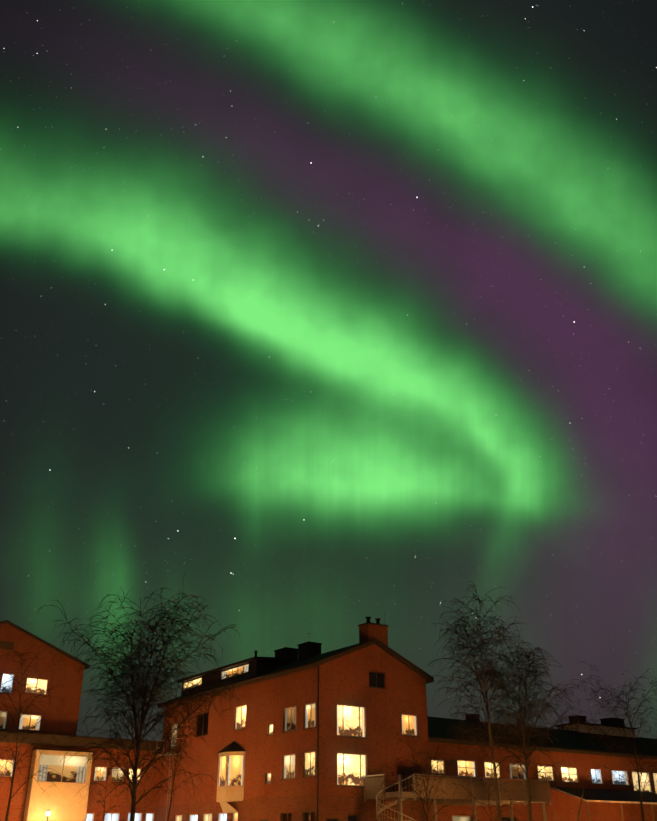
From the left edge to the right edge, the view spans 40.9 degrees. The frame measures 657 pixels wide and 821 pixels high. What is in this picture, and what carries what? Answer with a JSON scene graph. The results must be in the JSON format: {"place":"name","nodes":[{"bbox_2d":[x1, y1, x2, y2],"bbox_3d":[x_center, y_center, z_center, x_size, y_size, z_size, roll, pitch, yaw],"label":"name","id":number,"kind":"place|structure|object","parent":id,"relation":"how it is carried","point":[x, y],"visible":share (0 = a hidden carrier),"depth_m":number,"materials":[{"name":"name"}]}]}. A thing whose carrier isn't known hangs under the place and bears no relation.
{"place":"outdoors","nodes":[
{"label":"outdoors","id":0,"kind":"place"},
{"bbox_2d":[0,620,88,734],"bbox_3d":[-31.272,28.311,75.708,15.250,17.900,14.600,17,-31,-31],"label":"block","id":1,"kind":"structure","parent":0,"point":[53,671],"depth_m":74.26,"materials":[{"name":"brick"}]},
{"bbox_2d":[156,617,433,820],"bbox_3d":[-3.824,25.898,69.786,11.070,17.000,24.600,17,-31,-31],"label":"building","id":2,"kind":"structure","parent":0,"point":[307,731],"depth_m":62.42,"materials":[{"name":"brick"}]},
{"bbox_2d":[0,0,656,740],"label":"sky","id":3,"kind":"structure","parent":0,"point":[329,316],"materials":[{"name":"green"}]},
{"bbox_2d":[381,734,467,820],"bbox_3d":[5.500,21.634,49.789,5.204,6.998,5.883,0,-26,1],"label":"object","id":4,"kind":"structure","parent":0,"point":[427,780],"depth_m":50.06,"materials":[{"name":"brown plant"}]},
{"label":"ground","id":5,"kind":"structure","parent":0,"visible":0},
{"bbox_2d":[0,643,68,820],"bbox_3d":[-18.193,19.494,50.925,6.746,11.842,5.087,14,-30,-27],"label":"birch","id":6,"kind":"object","parent":5,"relation":"on","point":[14,764],"visible":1,"depth_m":51.21,"materials":[{"name":"brown plant"}]},
{"bbox_2d":[0,731,164,820],"bbox_3d":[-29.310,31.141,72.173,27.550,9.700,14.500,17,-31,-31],"label":"connector","id":7,"kind":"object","parent":5,"relation":"on","point":[60,800],"visible":0.73,"depth_m":70.37,"materials":[{"name":"brick"}]},
{"bbox_2d":[76,724,141,820],"bbox_3d":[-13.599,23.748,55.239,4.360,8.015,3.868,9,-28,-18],"label":"sapling","id":8,"kind":"object","parent":5,"relation":"on","point":[107,779],"visible":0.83,"depth_m":55.70,"materials":[{"name":"brown plant"}]},
{"bbox_2d":[142,691,216,820],"bbox_3d":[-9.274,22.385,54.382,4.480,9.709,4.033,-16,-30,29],"label":"thin birch","id":9,"kind":"object","parent":5,"relation":"on","point":[181,729],"visible":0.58,"depth_m":54.98,"materials":[{"name":"brown plant"}]},
{"bbox_2d":[364,774,550,820],"bbox_3d":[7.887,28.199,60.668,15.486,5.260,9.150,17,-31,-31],"label":"elevated walkway","id":10,"kind":"structure","parent":5,"relation":"on","point":[374,788],"depth_m":59.01,"materials":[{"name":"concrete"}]},
{"bbox_2d":[427,714,656,820],"bbox_3d":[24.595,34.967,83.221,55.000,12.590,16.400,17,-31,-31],"label":"wing","id":11,"kind":"structure","parent":5,"relation":"on","point":[601,801],"depth_m":75.08,"materials":[{"name":"orange brick"}]},
{"bbox_2d":[520,706,584,729],"bbox_3d":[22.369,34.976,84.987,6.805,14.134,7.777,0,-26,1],"label":"birch","id":12,"kind":"object","parent":5,"relation":"on","point":[562,717],"visible":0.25,"depth_m":86.90,"materials":[{"name":"brown plant"}]},
{"bbox_2d":[564,661,656,820],"bbox_3d":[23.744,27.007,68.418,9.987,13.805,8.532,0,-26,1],"label":"birch","id":13,"kind":"object","parent":5,"relation":"on","point":[624,750],"visible":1,"depth_m":69.48,"materials":[{"name":"twig"},{"name":"bark"}]},
{"bbox_3d":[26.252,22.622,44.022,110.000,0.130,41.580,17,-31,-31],"label":"car park","id":14,"kind":"object","parent":5,"relation":"on","visible":0},
{"bbox_2d":[41,571,250,820],"bbox_3d":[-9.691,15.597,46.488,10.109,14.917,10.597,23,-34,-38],"label":"birch","id":15,"kind":"object","parent":14,"relation":"on","point":[136,691],"visible":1,"depth_m":46.39,"materials":[{"name":"black plant"}]},
{"bbox_2d":[442,760,525,820],"bbox_3d":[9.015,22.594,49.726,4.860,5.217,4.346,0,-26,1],"label":"shrub","id":16,"kind":"object","parent":14,"relation":"on","point":[502,806],"visible":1,"depth_m":50.18,"materials":[{"name":"brown plant"}]},
{"bbox_2d":[428,581,542,820],"bbox_3d":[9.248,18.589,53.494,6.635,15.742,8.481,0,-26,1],"label":"birch","id":17,"kind":"object","parent":14,"relation":"on","point":[482,671],"visible":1,"depth_m":53.76,"materials":[{"name":"black plant"}]},
{"bbox_2d":[442,616,585,820],"bbox_3d":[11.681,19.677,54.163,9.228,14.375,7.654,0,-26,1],"label":"birch","id":18,"kind":"object","parent":14,"relation":"on","point":[525,706],"visible":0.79,"depth_m":54.29,"materials":[{"name":"black plant"}]},
{"bbox_2d":[576,779,586,820],"bbox_3d":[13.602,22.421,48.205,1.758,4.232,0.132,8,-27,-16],"label":"leaning stem","id":19,"kind":"object","parent":14,"relation":"on","point":[580,803],"visible":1,"depth_m":48.60,"materials":[{"name":"plant"}]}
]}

